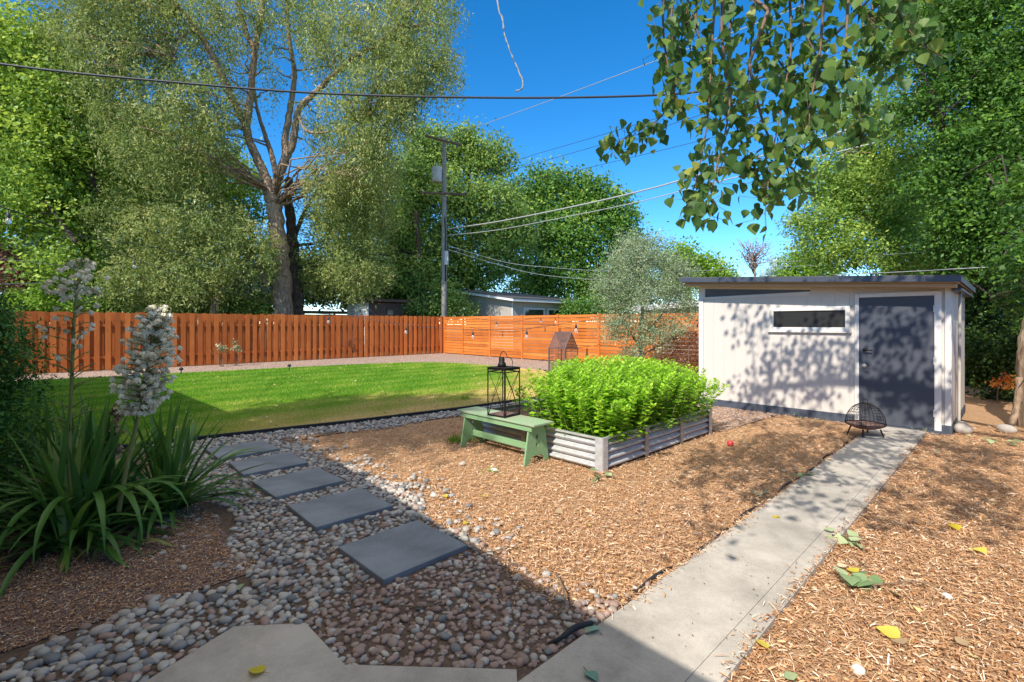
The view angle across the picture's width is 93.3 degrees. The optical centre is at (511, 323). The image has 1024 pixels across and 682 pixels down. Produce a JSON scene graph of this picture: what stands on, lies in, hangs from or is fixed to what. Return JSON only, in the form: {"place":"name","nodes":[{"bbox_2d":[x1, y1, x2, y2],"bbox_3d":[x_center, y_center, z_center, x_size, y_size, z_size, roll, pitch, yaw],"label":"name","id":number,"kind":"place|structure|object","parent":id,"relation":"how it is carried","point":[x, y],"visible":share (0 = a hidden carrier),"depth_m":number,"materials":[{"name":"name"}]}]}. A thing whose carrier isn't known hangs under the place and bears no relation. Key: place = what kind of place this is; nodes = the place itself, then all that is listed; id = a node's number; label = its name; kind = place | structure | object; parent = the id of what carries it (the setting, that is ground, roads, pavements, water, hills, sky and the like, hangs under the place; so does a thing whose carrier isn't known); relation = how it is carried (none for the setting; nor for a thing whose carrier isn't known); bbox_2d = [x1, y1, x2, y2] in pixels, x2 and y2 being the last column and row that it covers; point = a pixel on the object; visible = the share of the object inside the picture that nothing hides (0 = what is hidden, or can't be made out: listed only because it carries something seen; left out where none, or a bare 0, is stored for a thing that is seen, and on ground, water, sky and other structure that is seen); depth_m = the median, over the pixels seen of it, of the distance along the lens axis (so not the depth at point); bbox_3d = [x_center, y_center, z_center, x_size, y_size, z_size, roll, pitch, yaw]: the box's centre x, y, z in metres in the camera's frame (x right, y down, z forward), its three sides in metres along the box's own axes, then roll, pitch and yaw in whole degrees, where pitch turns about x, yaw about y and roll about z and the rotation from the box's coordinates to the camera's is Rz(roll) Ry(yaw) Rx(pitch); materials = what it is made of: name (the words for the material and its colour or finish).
{"place":"outdoors","nodes":[
{"label":"outdoors","id":0,"kind":"place"},
{"bbox_2d":[0,468,245,651],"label":"planting bed","id":1,"kind":"object","parent":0,"point":[74,591],"visible":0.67,"depth_m":3.00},
{"bbox_2d":[0,267,69,528],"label":"juniper shrub","id":2,"kind":"object","parent":1,"relation":"on","point":[11,371],"visible":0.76,"depth_m":3.80,"materials":[{"name":"green plant"}]},
{"bbox_2d":[0,257,273,596],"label":"yucca plant","id":3,"kind":"object","parent":1,"relation":"on","point":[86,495],"visible":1,"depth_m":3.44,"materials":[{"name":"green plant"}]},
{"bbox_2d":[0,206,313,313],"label":"string lights","id":4,"kind":"object","parent":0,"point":[8,220],"visible":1,"depth_m":8.80,"materials":[{"name":"black"}]},
{"bbox_2d":[78,235,358,313],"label":"string lights","id":5,"kind":"object","parent":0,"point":[200,258],"visible":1,"depth_m":11.82},
{"bbox_2d":[0,362,550,455],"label":"lawn","id":6,"kind":"structure","parent":0,"point":[306,399],"depth_m":10.62,"materials":[{"name":"plant"}]},
{"bbox_2d":[15,370,546,461],"bbox_3d":[-2.094,1.573,9.013,2.972,0.085,15.203,0,0,35],"label":"lawn edging","id":7,"kind":"object","parent":6,"relation":"on","point":[259,431],"visible":0.26,"depth_m":7.52,"materials":[{"name":"plastic"}]},
{"bbox_2d":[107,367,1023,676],"bbox_3d":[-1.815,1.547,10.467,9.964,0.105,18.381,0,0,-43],"label":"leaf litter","id":8,"kind":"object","parent":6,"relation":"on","point":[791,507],"visible":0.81,"depth_m":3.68,"materials":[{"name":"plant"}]},
{"bbox_2d":[0,399,650,681],"bbox_3d":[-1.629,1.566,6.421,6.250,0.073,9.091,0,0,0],"label":"pebbles","id":9,"kind":"object","parent":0,"point":[170,633],"visible":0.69,"depth_m":2.73,"materials":[{"name":"gravel"}]},
{"bbox_2d":[206,440,278,460],"bbox_3d":[-3.333,1.570,5.979,0.610,0.050,0.655,0,0,45],"label":"stepping stone","id":10,"kind":"object","parent":9,"relation":"on","point":[260,444],"visible":0.6,"depth_m":5.93,"materials":[{"name":"stone"}]},
{"bbox_2d":[229,452,307,477],"bbox_3d":[-2.722,1.570,5.401,0.655,0.050,0.610,0,0,-43],"label":"stepping stone","id":11,"kind":"object","parent":9,"relation":"on","point":[285,460],"visible":0.84,"depth_m":5.34,"materials":[{"name":"stone"}]},
{"bbox_2d":[252,467,344,499],"bbox_3d":[-2.102,1.570,4.763,0.610,0.050,0.655,0,0,44],"label":"stepping stone","id":12,"kind":"object","parent":9,"relation":"on","point":[284,486],"visible":0.82,"depth_m":4.70,"materials":[{"name":"stone"}]},
{"bbox_2d":[288,488,392,531],"bbox_3d":[-1.460,1.570,4.117,0.655,0.050,0.610,0,0,-43],"label":"stepping stone","id":13,"kind":"object","parent":9,"relation":"on","point":[324,512],"visible":0.93,"depth_m":4.05,"materials":[{"name":"stone"}]},
{"bbox_2d":[348,562,355,605],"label":"twig","id":14,"kind":"object","parent":9,"relation":"on","point":[352,590],"visible":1,"depth_m":2.83,"materials":[{"name":"wood"}]},
{"bbox_2d":[338,520,466,584],"bbox_3d":[-0.761,1.570,3.368,0.610,0.050,0.655,0,0,45],"label":"stepping stone","id":15,"kind":"object","parent":9,"relation":"on","point":[387,556],"visible":0.92,"depth_m":3.31,"materials":[{"name":"stone"}]},
{"bbox_2d":[396,601,441,607],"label":"twig","id":16,"kind":"object","parent":9,"relation":"on","point":[417,606],"visible":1,"depth_m":2.64,"materials":[{"name":"wood"}]},
{"bbox_2d":[555,572,565,614],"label":"twig","id":17,"kind":"object","parent":9,"relation":"on","point":[564,595],"visible":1,"depth_m":2.73,"materials":[{"name":"wood"}]},
{"bbox_2d":[548,620,593,643],"bbox_3d":[0.302,1.557,2.431,0.266,0.063,0.049,0,0,-28],"label":"drip pipe","id":18,"kind":"object","parent":9,"relation":"on","point":[569,631],"visible":0.98,"depth_m":2.42,"materials":[{"name":"rubber"}]},
{"bbox_2d":[145,623,516,681],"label":"patio","id":19,"kind":"structure","parent":0,"point":[302,652],"depth_m":2.21,"materials":[{"name":"concrete"}]},
{"bbox_2d":[249,665,267,672],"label":"fallen leaf","id":20,"kind":"object","parent":19,"relation":"on","point":[258,669],"visible":1,"depth_m":2.17,"materials":[{"name":"plant"}]},
{"bbox_2d":[3,353,777,430],"bbox_3d":[-4.893,1.588,11.873,21.401,0.001,18.901,0,0,-44],"label":"gravel border","id":21,"kind":"object","parent":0,"point":[486,360],"visible":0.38,"depth_m":18.82,"materials":[{"name":"gravel"}]},
{"bbox_2d":[211,342,227,366],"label":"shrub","id":22,"kind":"object","parent":21,"relation":"on","point":[222,348],"visible":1,"depth_m":17.93,"materials":[{"name":"plant"}]},
{"bbox_2d":[0,311,442,373],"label":"board fence","id":23,"kind":"object","parent":21,"relation":"on","point":[199,335],"visible":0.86,"depth_m":19.36,"materials":[{"name":"brown wood"}]},
{"bbox_2d":[227,338,243,365],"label":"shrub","id":24,"kind":"object","parent":21,"relation":"on","point":[238,347],"visible":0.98,"depth_m":18.27,"materials":[{"name":"plant"}]},
{"bbox_2d":[444,313,698,370],"bbox_3d":[2.806,0.600,19.308,0.085,2.000,18.640,0,0,-44],"label":"slat fence","id":25,"kind":"object","parent":21,"relation":"on","point":[520,343],"visible":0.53,"depth_m":21.02,"materials":[{"name":"wood"}]},
{"bbox_2d":[314,313,698,338],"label":"string lights","id":26,"kind":"object","parent":25,"relation":"hanging from","point":[473,337],"visible":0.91,"depth_m":20.65,"materials":[{"name":"black"}]},
{"bbox_2d":[582,225,708,362],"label":"russian olive tree","id":27,"kind":"object","parent":21,"relation":"on","point":[612,286],"visible":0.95,"depth_m":13.22,"materials":[{"name":"plant"}]},
{"bbox_2d":[630,315,698,370],"bbox_3d":[4.288,0.601,13.314,2.339,1.744,1.285,0,0,9],"label":"shrub","id":28,"kind":"object","parent":21,"relation":"on","point":[677,358],"visible":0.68,"depth_m":13.11,"materials":[{"name":"red plant"}]},
{"bbox_2d":[0,0,868,98],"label":"overhead cable","id":29,"kind":"object","parent":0,"point":[309,92],"visible":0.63,"depth_m":9.94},
{"bbox_2d":[0,0,1014,324],"label":"sky","id":30,"kind":"structure","parent":0,"point":[558,47],"materials":[{"name":"blue"}]},
{"bbox_2d":[0,371,1023,681],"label":"mulch ground","id":31,"kind":"structure","parent":0,"point":[992,413],"depth_m":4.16,"materials":[{"name":"wood"}]},
{"bbox_2d":[447,432,461,443],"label":"weed","id":32,"kind":"object","parent":31,"relation":"on","point":[454,438],"visible":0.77,"depth_m":6.47,"materials":[{"name":"plant"}]},
{"bbox_2d":[457,406,553,466],"bbox_3d":[-0.119,1.363,5.968,0.410,0.474,1.390,0,0,-44],"label":"bench","id":33,"kind":"object","parent":31,"relation":"on","point":[532,426],"visible":1,"depth_m":5.76,"materials":[{"name":"paint"}]},
{"bbox_2d":[487,351,519,417],"bbox_3d":[-0.101,0.733,5.950,0.292,0.786,0.292,0,0,40],"label":"lantern","id":34,"kind":"object","parent":33,"relation":"on","point":[501,366],"visible":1,"depth_m":5.93,"materials":[{"name":"metal"}]},
{"bbox_2d":[548,332,577,373],"bbox_3d":[0.955,0.871,9.012,0.402,1.439,0.402,0,0,44],"label":"wire cloche","id":35,"kind":"object","parent":31,"relation":"on","point":[563,342],"visible":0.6,"depth_m":8.98,"materials":[{"name":"metal"}]},
{"bbox_2d":[472,398,711,472],"bbox_3d":[1.114,1.415,6.952,2.696,0.380,2.385,0,0,-44],"label":"raised bed","id":36,"kind":"object","parent":31,"relation":"on","point":[602,454],"visible":0.41,"depth_m":5.72,"materials":[{"name":"metal"}]},
{"bbox_2d":[513,354,728,443],"bbox_3d":[1.365,0.885,6.776,2.457,0.914,3.214,0,0,43],"label":"mint plant","id":37,"kind":"object","parent":36,"relation":"on","point":[611,396],"visible":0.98,"depth_m":5.91,"materials":[{"name":"plant"}]},
{"bbox_2d":[610,436,855,615],"bbox_3d":[2.661,1.588,4.701,6.052,0.043,0.057,0,0,-44],"label":"path edging","id":38,"kind":"object","parent":31,"relation":"on","point":[660,572],"visible":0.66,"depth_m":3.55,"materials":[{"name":"rubber"}]},
{"bbox_2d":[596,0,971,241],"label":"cottonwood tree","id":39,"kind":"object","parent":31,"relation":"on","point":[715,94],"visible":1,"depth_m":2.67,"materials":[{"name":"plant"}]},
{"bbox_2d":[496,0,523,91],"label":"hanging twig","id":40,"kind":"object","parent":39,"relation":"hanging from","point":[501,15],"visible":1,"depth_m":4.20,"materials":[{"name":"wood"}]},
{"bbox_2d":[784,671,796,679],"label":"fallen leaf","id":41,"kind":"object","parent":31,"relation":"on","point":[790,675],"visible":1,"depth_m":2.15,"materials":[{"name":"plant"}]},
{"bbox_2d":[680,275,975,435],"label":"garden shed","id":42,"kind":"structure","parent":31,"relation":"on","point":[837,348],"depth_m":7.89,"materials":[{"name":"paint"}]},
{"bbox_2d":[703,287,809,297],"bbox_3d":[4.405,-0.644,8.839,0.020,0.256,1.844,0,0,-44],"label":"clerestory window","id":43,"kind":"structure","parent":42,"relation":"in","point":[707,291],"depth_m":8.87,"materials":[{"name":"black glass"}]},
{"bbox_2d":[768,306,851,332],"bbox_3d":[5.005,-0.069,8.182,0.045,0.432,1.240,0,0,-44],"label":"window","id":44,"kind":"structure","parent":42,"relation":"in","point":[827,319],"depth_m":8.15,"materials":[{"name":"glass"}]},
{"bbox_2d":[859,296,934,429],"bbox_3d":[5.809,0.570,7.322,0.099,1.960,0.908,0,0,-44],"label":"door","id":45,"kind":"structure","parent":42,"relation":"in","point":[897,360],"depth_m":7.31,"materials":[{"name":"paint"}]},
{"bbox_2d":[824,527,863,547],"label":"leaf sprig","id":46,"kind":"object","parent":31,"relation":"on","point":[841,539],"visible":1,"depth_m":3.49,"materials":[{"name":"plant"}]},
{"bbox_2d":[851,663,865,676],"bbox_3d":[1.584,1.585,2.211,0.058,0.046,0.070,0,0,0],"label":"stone","id":47,"kind":"object","parent":31,"relation":"on","point":[859,669],"visible":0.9,"depth_m":2.20,"materials":[{"name":"stone"}]},
{"bbox_2d":[833,566,892,591],"bbox_3d":[2.118,1.561,2.911,0.277,0.095,0.277,0,0,0],"label":"leaf sprig","id":48,"kind":"object","parent":31,"relation":"on","point":[859,579],"visible":0.99,"depth_m":2.92,"materials":[{"name":"plant"}]},
{"bbox_2d":[876,626,912,642],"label":"fallen leaf","id":49,"kind":"object","parent":31,"relation":"on","point":[891,631],"visible":1,"depth_m":2.45,"materials":[{"name":"plant"}]},
{"bbox_2d":[870,581,927,585],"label":"twig","id":50,"kind":"object","parent":31,"relation":"on","point":[898,582],"visible":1,"depth_m":2.89,"materials":[{"name":"wood"}]},
{"bbox_2d":[951,636,968,645],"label":"fallen leaf","id":51,"kind":"object","parent":31,"relation":"on","point":[961,641],"visible":1,"depth_m":2.38,"materials":[{"name":"plant"}]},
{"bbox_2d":[954,422,972,434],"bbox_3d":[6.564,1.530,7.031,0.210,0.194,0.292,0,0,44],"label":"stone","id":52,"kind":"object","parent":31,"relation":"on","point":[961,428],"visible":0.89,"depth_m":6.95,"materials":[{"name":"stone"}]},
{"bbox_2d":[940,267,1023,401],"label":"lilac hedge","id":53,"kind":"object","parent":31,"relation":"on","point":[986,359],"visible":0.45,"depth_m":10.49,"materials":[{"name":"green plant"}]},
{"bbox_2d":[966,434,1021,444],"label":"leaf sprig","id":54,"kind":"object","parent":31,"relation":"on","point":[989,440],"visible":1,"depth_m":6.38,"materials":[{"name":"plant"}]},
{"bbox_2d":[984,372,1014,402],"bbox_3d":[9.498,1.224,9.298,0.515,0.608,0.558,0,0,-20],"label":"shrub","id":55,"kind":"object","parent":31,"relation":"on","point":[1006,379],"visible":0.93,"depth_m":9.29,"materials":[{"name":"orange plant"}]},
{"bbox_2d":[995,424,1017,433],"bbox_3d":[7.265,1.549,7.100,0.170,0.143,0.259,0,0,0],"label":"stone","id":56,"kind":"object","parent":31,"relation":"on","point":[1007,428],"visible":0.95,"depth_m":7.04,"materials":[{"name":"stone"}]},
{"bbox_2d":[1008,316,1023,427],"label":"tree trunk","id":57,"kind":"object","parent":31,"relation":"on","point":[1017,413],"visible":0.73,"depth_m":7.45,"materials":[{"name":"beige plant"}]},
{"bbox_2d":[36,326,1013,388],"bbox_3d":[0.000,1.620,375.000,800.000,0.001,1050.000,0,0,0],"label":"ground","id":58,"kind":"structure","parent":0,"point":[439,352],"depth_m":26.29,"materials":[{"name":"soil"}]},
{"bbox_2d":[0,240,55,305],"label":"plum tree","id":59,"kind":"object","parent":58,"relation":"on","point":[5,255],"visible":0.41,"depth_m":22.09,"materials":[{"name":"purple plant"}]},
{"bbox_2d":[17,223,75,295],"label":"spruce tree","id":60,"kind":"object","parent":58,"relation":"on","point":[38,245],"visible":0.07,"depth_m":25.28,"materials":[{"name":"green plant"}]},
{"bbox_2d":[1,280,125,312],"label":"shrub","id":61,"kind":"object","parent":58,"relation":"on","point":[44,303],"visible":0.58,"depth_m":21.35,"materials":[{"name":"green plant"}]},
{"bbox_2d":[0,0,152,311],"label":"maple tree","id":62,"kind":"object","parent":58,"relation":"on","point":[27,115],"visible":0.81,"depth_m":20.93,"materials":[{"name":"green plant"}]},
{"bbox_2d":[0,107,263,298],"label":"maple tree","id":63,"kind":"object","parent":58,"relation":"on","point":[227,192],"visible":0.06,"depth_m":27.72,"materials":[{"name":"green plant"}]},
{"bbox_2d":[78,90,226,295],"bbox_3d":[-25.977,-7.057,32.954,12.307,18.861,8.028,0,0,0],"label":"background tree","id":64,"kind":"object","parent":58,"relation":"on","point":[148,151],"visible":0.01,"depth_m":32.24,"materials":[{"name":"green plant"}]},
{"bbox_2d":[100,285,229,313],"bbox_3d":[-17.899,-0.284,24.512,7.343,4.074,3.254,0,0,0],"label":"shrub","id":65,"kind":"object","parent":58,"relation":"on","point":[205,310],"visible":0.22,"depth_m":23.94,"materials":[{"name":"green plant"}]},
{"bbox_2d":[68,180,290,313],"bbox_3d":[-15.225,-2.355,22.573,9.247,8.091,5.189,0,0,0],"label":"willow tree","id":66,"kind":"object","parent":58,"relation":"on","point":[154,281],"visible":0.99,"depth_m":21.90,"materials":[{"name":"green plant"}]},
{"bbox_2d":[165,250,272,311],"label":"juniper tree","id":67,"kind":"object","parent":58,"relation":"on","point":[248,288],"visible":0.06,"depth_m":27.06,"materials":[{"name":"green plant"}]},
{"bbox_2d":[195,285,274,327],"bbox_3d":[-14.394,-0.169,25.394,5.124,3.986,3.037,0,0,0],"label":"shrub","id":68,"kind":"object","parent":58,"relation":"on","point":[262,307],"visible":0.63,"depth_m":24.98,"materials":[{"name":"green plant"}]},
{"bbox_2d":[5,0,473,355],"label":"elm tree","id":69,"kind":"object","parent":58,"relation":"on","point":[122,17],"visible":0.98,"depth_m":22.07,"materials":[{"name":"green plant"}]},
{"bbox_2d":[175,152,346,347],"bbox_3d":[-16.834,-4.655,31.786,13.286,13.902,8.120,0,0,0],"label":"background tree","id":70,"kind":"object","parent":58,"relation":"on","point":[253,201],"visible":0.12,"depth_m":31.70,"materials":[{"name":"green plant"}]},
{"bbox_2d":[304,310,346,345],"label":"outbuilding","id":71,"kind":"structure","parent":58,"relation":"on","point":[322,313],"depth_m":34.38,"materials":[{"name":"metal"}]},
{"bbox_2d":[283,145,406,353],"bbox_3d":[-9.130,-3.701,25.924,6.793,11.248,5.457,0,0,0],"label":"elm tree","id":72,"kind":"object","parent":58,"relation":"on","point":[361,267],"visible":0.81,"depth_m":25.50,"materials":[{"name":"green plant"}]},
{"bbox_2d":[296,130,448,310],"bbox_3d":[-9.348,-5.962,35.964,13.159,17.080,7.397,0,0,0],"label":"background tree","id":73,"kind":"object","parent":58,"relation":"on","point":[355,219],"visible":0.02,"depth_m":34.98,"materials":[{"name":"green plant"}]},
{"bbox_2d":[270,196,475,319],"bbox_3d":[-9.687,-3.177,31.949,15.438,10.795,6.495,0,0,13],"label":"ash tree","id":74,"kind":"object","parent":58,"relation":"on","point":[415,277],"visible":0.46,"depth_m":30.69,"materials":[{"name":"green plant"}]},
{"bbox_2d":[342,298,439,351],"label":"old shed","id":75,"kind":"structure","parent":58,"relation":"on","point":[391,307],"depth_m":27.91,"materials":[{"name":"grey wood"}]},
{"bbox_2d":[399,292,482,350],"bbox_3d":[-4.465,0.070,28.985,5.400,4.012,3.477,0,0,0],"label":"shrub","id":76,"kind":"object","parent":58,"relation":"on","point":[463,309],"visible":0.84,"depth_m":28.51,"materials":[{"name":"green plant"}]},
{"bbox_2d":[420,133,466,352],"bbox_3d":[-3.735,-4.294,26.410,2.447,11.988,0.693,0,0,-22],"label":"utility pole","id":77,"kind":"object","parent":58,"relation":"on","point":[438,174],"visible":0.96,"depth_m":26.47,"materials":[{"name":"grey wood"}]},
{"bbox_2d":[448,249,679,279],"bbox_3d":[5.164,-3.362,29.813,18.663,1.385,0.769,0,0,-24],"label":"overhead cable","id":78,"kind":"object","parent":77,"relation":"attached to","point":[524,271],"visible":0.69,"depth_m":27.45,"materials":[{"name":"metal"}]},
{"bbox_2d":[448,5,803,135],"bbox_3d":[2.875,-9.087,18.191,0.275,2.407,20.787,0,0,-39],"label":"overhead cable","id":79,"kind":"object","parent":77,"relation":"attached to","point":[601,81],"visible":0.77,"depth_m":18.14,"materials":[{"name":"metal"}]},
{"bbox_2d":[447,137,893,235],"bbox_3d":[3.769,-5.033,20.130,19.153,0.756,0.228,0,0,40],"label":"overhead cable","id":80,"kind":"object","parent":77,"relation":"attached to","point":[648,199],"visible":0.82,"depth_m":19.34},
{"bbox_2d":[447,114,894,228],"bbox_3d":[3.770,-5.565,20.129,19.155,1.012,0.252,0,0,40],"label":"overhead cable","id":81,"kind":"object","parent":77,"relation":"attached to","point":[608,198],"visible":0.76,"depth_m":20.36,"materials":[{"name":"metal"}]},
{"bbox_2d":[453,49,891,188],"bbox_3d":[3.749,-7.169,18.995,0.598,0.490,20.326,0,0,-45],"label":"overhead cable","id":82,"kind":"object","parent":77,"relation":"attached to","point":[597,145],"visible":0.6,"depth_m":20.06,"materials":[{"name":"metal"}]},
{"bbox_2d":[454,31,892,184],"bbox_3d":[3.721,-7.595,19.001,20.375,0.592,0.580,0,0,45],"label":"overhead cable","id":83,"kind":"object","parent":77,"relation":"attached to","point":[619,129],"visible":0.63,"depth_m":19.50,"materials":[{"name":"metal"}]},
{"bbox_2d":[457,90,900,195],"bbox_3d":[5.006,-6.992,20.223,20.216,0.423,0.958,0,0,40],"label":"overhead cable","id":84,"kind":"object","parent":77,"relation":"attached to","point":[619,160],"visible":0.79,"depth_m":21.43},
{"bbox_2d":[363,113,549,343],"bbox_3d":[-4.283,-6.286,34.215,13.983,17.609,7.875,0,0,0],"label":"ash tree","id":85,"kind":"object","parent":58,"relation":"on","point":[476,158],"visible":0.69,"depth_m":33.31,"materials":[{"name":"green plant"}]},
{"bbox_2d":[455,289,575,349],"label":"outbuilding","id":86,"kind":"structure","parent":58,"relation":"on","point":[504,304],"depth_m":29.27,"materials":[{"name":"grey"}]},
{"bbox_2d":[524,308,544,321],"bbox_3d":[1.351,-0.525,29.228,1.800,0.850,0.042,0,0,-44],"label":"window","id":87,"kind":"structure","parent":86,"relation":"in","point":[527,311],"depth_m":29.16,"materials":[{"name":"glass"}]},
{"bbox_2d":[547,308,564,321],"bbox_3d":[2.829,-0.525,30.643,1.700,0.850,0.042,0,0,-44],"label":"window","id":88,"kind":"structure","parent":86,"relation":"in","point":[549,311],"depth_m":30.35,"materials":[{"name":"glass"}]},
{"bbox_2d":[456,254,698,321],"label":"background tree","id":89,"kind":"object","parent":58,"relation":"on","point":[507,289],"visible":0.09,"depth_m":45.60,"materials":[{"name":"green plant"}]},
{"bbox_2d":[502,151,669,338],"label":"poplar tree","id":90,"kind":"object","parent":58,"relation":"on","point":[572,242],"visible":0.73,"depth_m":40.23,"materials":[{"name":"green plant"}]},
{"bbox_2d":[554,286,638,346],"bbox_3d":[5.398,-0.183,30.115,5.753,4.658,3.462,0,0,0],"label":"shrub","id":91,"kind":"object","parent":58,"relation":"on","point":[582,306],"visible":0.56,"depth_m":29.52,"materials":[{"name":"green plant"}]},
{"bbox_2d":[654,233,745,299],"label":"distant tree","id":92,"kind":"object","parent":58,"relation":"on","point":[718,270],"visible":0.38,"depth_m":48.48,"materials":[{"name":"green plant"}]},
{"bbox_2d":[726,238,782,276],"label":"bare tree","id":93,"kind":"object","parent":58,"relation":"on","point":[748,255],"visible":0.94,"depth_m":51.82,"materials":[{"name":"purple plant"}]},
{"bbox_2d":[757,255,786,276],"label":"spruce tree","id":94,"kind":"object","parent":58,"relation":"on","point":[769,272],"visible":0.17,"depth_m":45.88,"materials":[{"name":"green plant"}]},
{"bbox_2d":[766,242,849,275],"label":"distant tree","id":95,"kind":"object","parent":58,"relation":"on","point":[793,271],"visible":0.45,"depth_m":39.35,"materials":[{"name":"green plant"}]},
{"bbox_2d":[765,1,970,275],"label":"locust tree","id":96,"kind":"object","parent":58,"relation":"on","point":[868,172],"visible":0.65,"depth_m":14.37,"materials":[{"name":"green plant"}]},
{"bbox_2d":[833,78,1019,274],"bbox_3d":[19.193,-4.349,18.865,10.931,14.480,7.328,0,0,0],"label":"elm tree","id":97,"kind":"object","parent":58,"relation":"on","point":[921,273],"depth_m":19.04,"materials":[{"name":"green plant"}]},
{"bbox_2d":[867,0,1023,390],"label":"elm tree","id":98,"kind":"object","parent":58,"relation":"on","point":[978,219],"visible":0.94,"depth_m":10.48,"materials":[{"name":"green plant"}]},
{"bbox_2d":[837,267,985,274],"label":"overhead cable","id":99,"kind":"object","parent":98,"relation":"attached to","point":[913,271],"visible":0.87,"depth_m":11.02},
{"bbox_2d":[450,246,846,271],"bbox_3d":[14.014,-4.205,33.486,37.840,2.002,1.364,0,0,-22],"label":"overhead cable","id":100,"kind":"object","parent":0,"point":[621,271],"visible":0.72,"depth_m":28.70,"materials":[{"name":"metal"}]},
{"bbox_2d":[632,301,698,354],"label":"garage","id":101,"kind":"structure","parent":0,"point":[674,307],"depth_m":24.21,"materials":[{"name":"grey"}]},
{"bbox_2d":[518,426,926,681],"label":"concrete path","id":102,"kind":"structure","parent":0,"point":[625,647],"depth_m":2.85,"materials":[{"name":"concrete"}]},
{"bbox_2d":[583,666,597,680],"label":"fallen leaf","id":103,"kind":"object","parent":102,"relation":"on","point":[593,675],"visible":1,"depth_m":2.14,"materials":[{"name":"plant"}]},
{"bbox_2d":[844,399,886,437],"bbox_3d":[4.962,1.332,6.787,0.494,0.543,0.494,0,0,-17],"label":"fire pit","id":104,"kind":"object","parent":102,"relation":"on","point":[864,423],"visible":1,"depth_m":6.76,"materials":[{"name":"metal"}]},
{"bbox_2d":[717,243,1017,263],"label":"overhead cable","id":105,"kind":"object","parent":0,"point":[862,256],"visible":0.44,"depth_m":13.72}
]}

